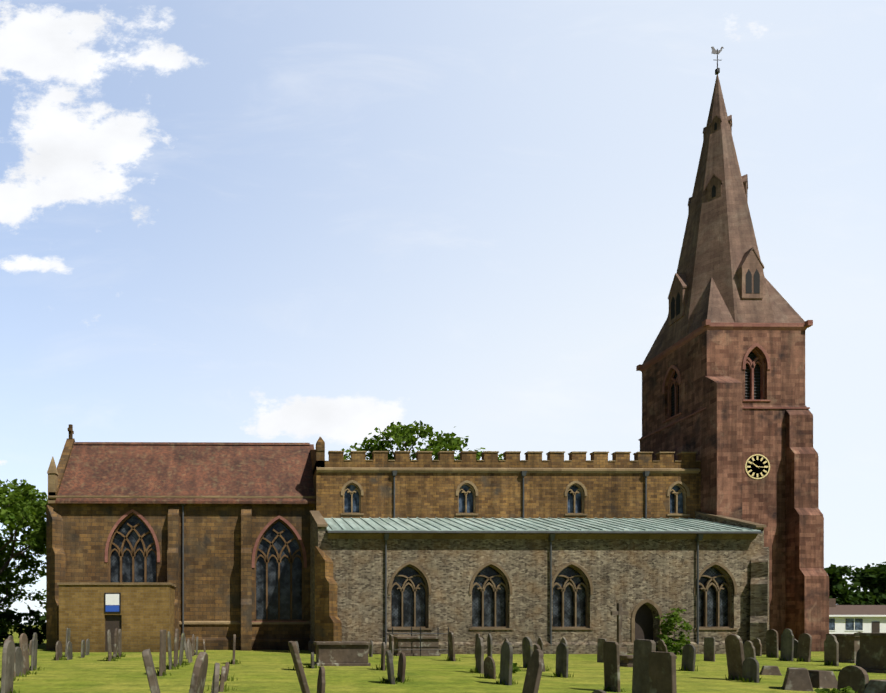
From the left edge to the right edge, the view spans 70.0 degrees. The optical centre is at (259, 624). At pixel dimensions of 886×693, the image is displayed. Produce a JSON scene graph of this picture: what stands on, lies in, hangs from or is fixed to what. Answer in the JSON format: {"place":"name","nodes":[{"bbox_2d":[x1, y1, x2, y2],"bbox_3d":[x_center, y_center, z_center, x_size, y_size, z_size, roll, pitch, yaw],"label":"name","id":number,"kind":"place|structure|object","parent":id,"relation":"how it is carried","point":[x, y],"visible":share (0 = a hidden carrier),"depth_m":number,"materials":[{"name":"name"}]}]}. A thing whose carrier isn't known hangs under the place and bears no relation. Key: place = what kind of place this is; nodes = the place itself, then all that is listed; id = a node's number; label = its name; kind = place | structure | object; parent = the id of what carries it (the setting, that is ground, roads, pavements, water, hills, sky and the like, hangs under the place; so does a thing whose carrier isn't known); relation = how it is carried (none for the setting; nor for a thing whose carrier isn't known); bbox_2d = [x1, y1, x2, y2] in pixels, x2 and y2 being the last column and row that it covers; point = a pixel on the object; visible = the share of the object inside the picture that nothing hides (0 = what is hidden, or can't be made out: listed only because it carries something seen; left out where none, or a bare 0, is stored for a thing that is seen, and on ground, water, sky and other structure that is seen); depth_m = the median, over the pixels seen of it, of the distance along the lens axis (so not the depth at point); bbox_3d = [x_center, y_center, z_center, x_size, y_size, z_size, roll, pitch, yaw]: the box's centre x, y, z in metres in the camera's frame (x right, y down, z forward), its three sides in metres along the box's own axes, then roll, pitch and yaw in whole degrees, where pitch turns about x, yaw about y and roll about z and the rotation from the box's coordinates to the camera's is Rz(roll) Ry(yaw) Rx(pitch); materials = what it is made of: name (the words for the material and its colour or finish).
{"place":"outdoors","nodes":[
{"label":"outdoors","id":0,"kind":"place"},
{"bbox_2d":[0,625,885,692],"bbox_3d":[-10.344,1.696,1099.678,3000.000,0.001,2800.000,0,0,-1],"label":"ground","id":1,"kind":"structure","parent":0,"point":[261,671],"depth_m":19.86,"materials":[{"name":"green plant"}]},
{"bbox_2d":[59,585,174,651],"bbox_3d":[-8.963,-0.379,38.291,6.800,4.150,3.300,0,0,-1],"label":"annex","id":2,"kind":"object","parent":1,"relation":"on","point":[147,613],"visible":0.65,"depth_m":36.65,"materials":[{"name":"brown stone"}]},
{"bbox_2d":[104,593,120,612],"bbox_3d":[-9.047,-1.339,36.615,1.000,1.230,0.050,0,0,-1],"label":"sign frame","id":3,"kind":"object","parent":2,"relation":"attached to","point":[105,602],"visible":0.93,"depth_m":36.59,"materials":[{"name":"black metal"}]},
{"bbox_2d":[106,594,118,604],"bbox_3d":[-9.046,-1.544,36.588,0.840,0.680,0.015,0,0,-1],"label":"white sign","id":4,"kind":"object","parent":3,"relation":"in","point":[112,599],"visible":1,"depth_m":36.58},
{"bbox_2d":[106,605,118,611],"bbox_3d":[-9.046,-0.994,36.588,0.840,0.380,0.015,0,0,-1],"label":"blue sign","id":5,"kind":"object","parent":3,"relation":"in","point":[112,608],"visible":1,"depth_m":36.58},
{"bbox_2d":[57,582,175,586],"bbox_3d":[-8.963,-2.524,38.251,6.960,0.140,3.380,0,0,-1],"label":"parapet coping","id":6,"kind":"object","parent":2,"relation":"attached to","point":[116,583],"depth_m":36.56,"materials":[{"name":"brown stone"}]},
{"bbox_2d":[46,505,251,650],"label":"buttresses","id":7,"kind":"structure","parent":1,"relation":"on","point":[55,563],"depth_m":39.25,"materials":[{"name":"brown stone"}]},
{"bbox_2d":[46,637,309,649],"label":"wall plinth","id":8,"kind":"structure","parent":1,"relation":"on","point":[258,643],"depth_m":39.86,"materials":[{"name":"brown stone"}]},
{"bbox_2d":[50,503,314,636],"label":"chancel wall","id":9,"kind":"structure","parent":1,"relation":"on","point":[212,562],"depth_m":39.99,"materials":[{"name":"brown stone"}]},
{"bbox_2d":[50,424,74,499],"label":"gable coping","id":10,"kind":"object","parent":9,"relation":"on","point":[65,455],"depth_m":42.17,"materials":[{"name":"beige stone"}]},
{"bbox_2d":[47,456,314,623],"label":"stone cornice","id":11,"kind":"structure","parent":9,"relation":"attached to","point":[52,472],"depth_m":39.77,"materials":[{"name":"brown stone"}]},
{"bbox_2d":[55,444,314,503],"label":"chancel roof","id":12,"kind":"structure","parent":9,"relation":"on","point":[188,470],"depth_m":41.43,"materials":[{"name":"brown tile"}]},
{"bbox_2d":[74,442,309,444],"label":"roof ridge","id":13,"kind":"structure","parent":12,"relation":"on","point":[159,443],"depth_m":43.63,"materials":[{"name":"tile"}]},
{"bbox_2d":[108,513,303,620],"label":"window tracery","id":14,"kind":"object","parent":9,"relation":"attached to","point":[121,552],"visible":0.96,"depth_m":40.21,"materials":[{"name":"brown stone"}]},
{"bbox_2d":[105,509,306,621],"bbox_3d":[-3.605,-3.914,40.009,13.550,7.680,0.170,0,0,-1],"label":"window hood moulding","id":15,"kind":"object","parent":9,"relation":"attached to","point":[288,523],"visible":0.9,"depth_m":39.97,"materials":[{"name":"brown stone"}]},
{"bbox_2d":[315,546,341,653],"bbox_3d":[3.921,-1.404,34.025,0.750,6.200,1.350,0,0,-46],"label":"buttress","id":16,"kind":"object","parent":1,"relation":"on","point":[328,624],"visible":0.83,"depth_m":33.84,"materials":[{"name":"brown stone"}]},
{"bbox_2d":[384,626,448,655],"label":"rails","id":17,"kind":"object","parent":1,"relation":"on","point":[411,633],"visible":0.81,"depth_m":33.58,"materials":[{"name":"black metal"}]},
{"bbox_2d":[1,629,838,692],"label":"stones","id":18,"kind":"object","parent":1,"relation":"on","point":[643,649],"visible":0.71,"depth_m":21.99,"materials":[{"name":"grey stone"}]},
{"bbox_2d":[0,479,858,692],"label":"leaves","id":19,"kind":"object","parent":1,"relation":"on","point":[31,507],"visible":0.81,"depth_m":43.45,"materials":[{"name":"green plant"}]},
{"bbox_2d":[0,652,859,692],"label":"gravestone shadows","id":20,"kind":"object","parent":1,"relation":"on","point":[28,672],"visible":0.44,"depth_m":20.34,"materials":[{"name":"green plant"}]},
{"bbox_2d":[15,628,859,684],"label":"stones","id":21,"kind":"object","parent":1,"relation":"on","point":[788,651],"visible":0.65,"depth_m":21.86,"materials":[{"name":"grey stone"}]},
{"bbox_2d":[0,562,885,644],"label":"trees","id":22,"kind":"object","parent":1,"relation":"on","point":[872,580],"visible":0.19,"depth_m":118.00,"materials":[{"name":"green plant"}]},
{"bbox_2d":[0,428,885,653],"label":"trees","id":23,"kind":"object","parent":1,"relation":"on","point":[13,555],"visible":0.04,"depth_m":46.73,"materials":[{"name":"green plant"}]},
{"bbox_2d":[342,420,503,459],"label":"leaves","id":24,"kind":"object","parent":23,"relation":"on","point":[448,441],"visible":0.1,"depth_m":67.72,"materials":[{"name":"green plant"}]},
{"bbox_2d":[3,603,885,692],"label":"stones","id":25,"kind":"object","parent":1,"relation":"on","point":[662,672],"visible":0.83,"depth_m":15.01,"materials":[{"name":"grey stone"}]},
{"bbox_2d":[105,604,879,651],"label":"doors","id":26,"kind":"structure","parent":1,"relation":"on","point":[643,622],"depth_m":35.09,"materials":[{"name":"brown wood"}]},
{"bbox_2d":[310,514,763,641],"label":"aisle wall","id":27,"kind":"structure","parent":1,"relation":"on","point":[629,574],"depth_m":34.49,"materials":[{"name":"grey stone"}]},
{"bbox_2d":[111,515,727,626],"bbox_3d":[8.526,-3.679,36.896,38.012,7.750,4.523,0,0,13],"label":"glass","id":28,"kind":"object","parent":27,"relation":"on","point":[270,535],"visible":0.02,"depth_m":34.98,"materials":[{"name":"black glass"}]},
{"bbox_2d":[180,471,762,653],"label":"pipes","id":29,"kind":"object","parent":27,"relation":"attached to","point":[698,537],"visible":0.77,"depth_m":34.26,"materials":[{"name":"black metal"}]},
{"bbox_2d":[310,511,765,538],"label":"aisle trim","id":30,"kind":"structure","parent":27,"relation":"attached to","point":[318,519],"depth_m":34.36,"materials":[{"name":"grey metal"}]},
{"bbox_2d":[324,517,760,531],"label":"aisle roof","id":31,"kind":"structure","parent":27,"relation":"on","point":[497,524],"depth_m":36.15,"materials":[{"name":"grey metal"}]},
{"bbox_2d":[308,547,768,654],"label":"wall plinth","id":32,"kind":"structure","parent":1,"relation":"on","point":[759,606],"depth_m":34.29,"materials":[{"name":"grey stone"}]},
{"bbox_2d":[388,562,737,642],"bbox_3d":[17.574,-0.979,34.641,20.300,5.350,0.420,0,0,-1],"label":"window surround","id":33,"kind":"object","parent":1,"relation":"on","point":[708,584],"visible":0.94,"depth_m":34.63,"materials":[{"name":"stone"}]},
{"bbox_2d":[313,633,885,673],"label":"chest tombs","id":34,"kind":"object","parent":1,"relation":"on","point":[871,647],"visible":0.65,"depth_m":24.46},
{"bbox_2d":[640,330,828,651],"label":"tower","id":35,"kind":"structure","parent":1,"relation":"on","point":[724,435],"depth_m":38.85,"materials":[{"name":"brown stone"}]},
{"bbox_2d":[671,122,759,416],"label":"tower windows","id":36,"kind":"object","parent":35,"relation":"on","point":[749,282],"visible":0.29,"depth_m":39.39,"materials":[{"name":"black"}]},
{"bbox_2d":[671,351,759,414],"bbox_3d":[32.461,-16.534,41.124,5.700,3.360,3.555,0,0,-1],"label":"louvre","id":37,"kind":"object","parent":35,"relation":"on","point":[745,384],"visible":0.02,"depth_m":39.37,"materials":[{"name":"grey"}]},
{"bbox_2d":[662,343,770,422],"bbox_3d":[32.462,-16.464,40.999,6.640,3.880,4.245,0,0,-1],"label":"belfry window tracery","id":38,"kind":"object","parent":35,"relation":"on","point":[747,360],"visible":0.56,"depth_m":39.26,"materials":[{"name":"brown stone"}]},
{"bbox_2d":[642,74,804,364],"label":"spire","id":39,"kind":"structure","parent":35,"relation":"on","point":[719,256],"depth_m":40.71,"materials":[{"name":"brown stone"}]},
{"bbox_2d":[711,47,723,74],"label":"weather vane","id":40,"kind":"object","parent":39,"relation":"on","point":[717,52],"visible":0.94,"depth_m":42.18,"materials":[{"name":"black metal"}]},
{"bbox_2d":[636,319,812,440],"bbox_3d":[32.451,-16.954,42.197,7.020,5.740,7.020,0,0,-1],"label":"string course","id":41,"kind":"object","parent":35,"relation":"attached to","point":[707,324],"depth_m":38.90,"materials":[{"name":"brown stone"}]},
{"bbox_2d":[745,454,769,478],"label":"clock numerals","id":42,"kind":"object","parent":35,"relation":"attached to","point":[753,473],"visible":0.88,"depth_m":38.82,"materials":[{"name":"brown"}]},
{"bbox_2d":[747,455,768,477],"bbox_3d":[32.483,-10.304,38.922,1.560,1.560,0.150,0,0,-1],"label":"clock face","id":43,"kind":"object","parent":35,"relation":"attached to","point":[757,465],"visible":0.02,"depth_m":38.85},
{"bbox_2d":[0,0,885,623],"label":"sky","id":44,"kind":"structure","parent":0,"point":[246,221],"materials":[{"name":"blue"}]},
{"bbox_2d":[312,452,700,532],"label":"nave wall","id":45,"kind":"structure","parent":0,"point":[432,495],"depth_m":39.19,"materials":[{"name":"brown stone"}]},
{"bbox_2d":[310,437,324,472],"bbox_3d":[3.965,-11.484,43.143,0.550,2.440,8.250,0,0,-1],"label":"pinnacle","id":46,"kind":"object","parent":45,"relation":"on","point":[318,453],"depth_m":39.07,"materials":[{"name":"beige stone"}]},
{"bbox_2d":[316,451,700,472],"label":"nave trim","id":47,"kind":"structure","parent":45,"relation":"attached to","point":[484,470],"depth_m":39.09,"materials":[{"name":"brown stone"}]},
{"bbox_2d":[344,485,682,512],"bbox_3d":[16.851,-8.314,39.482,22.700,2.020,0.001,0,0,-1],"label":"glass","id":48,"kind":"object","parent":45,"relation":"attached to","point":[351,488],"depth_m":39.45,"materials":[{"name":"glass"}]},
{"bbox_2d":[341,480,689,515],"bbox_3d":[16.853,-8.309,39.284,23.040,2.370,0.320,0,0,-1],"label":"window surround","id":49,"kind":"object","parent":45,"relation":"attached to","point":[358,486],"visible":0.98,"depth_m":39.23,"materials":[{"name":"brown stone"}]},
{"bbox_2d":[829,617,885,633],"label":"house wall","id":50,"kind":"structure","parent":0,"point":[840,625],"depth_m":76.49,"materials":[{"name":"white paint"}]},
{"bbox_2d":[829,598,885,614],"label":"roof","id":51,"kind":"structure","parent":50,"relation":"on","point":[834,609],"depth_m":78.52,"materials":[{"name":"brown tile"}]},
{"bbox_2d":[829,615,885,630],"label":"building trim","id":52,"kind":"structure","parent":50,"relation":"attached to","point":[854,619],"depth_m":76.04,"materials":[{"name":"white paint"}]},
{"bbox_2d":[829,618,862,629],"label":"window","id":53,"kind":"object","parent":52,"relation":"in","point":[850,623],"visible":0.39,"depth_m":76.44,"materials":[{"name":"blue glass"}]}
]}

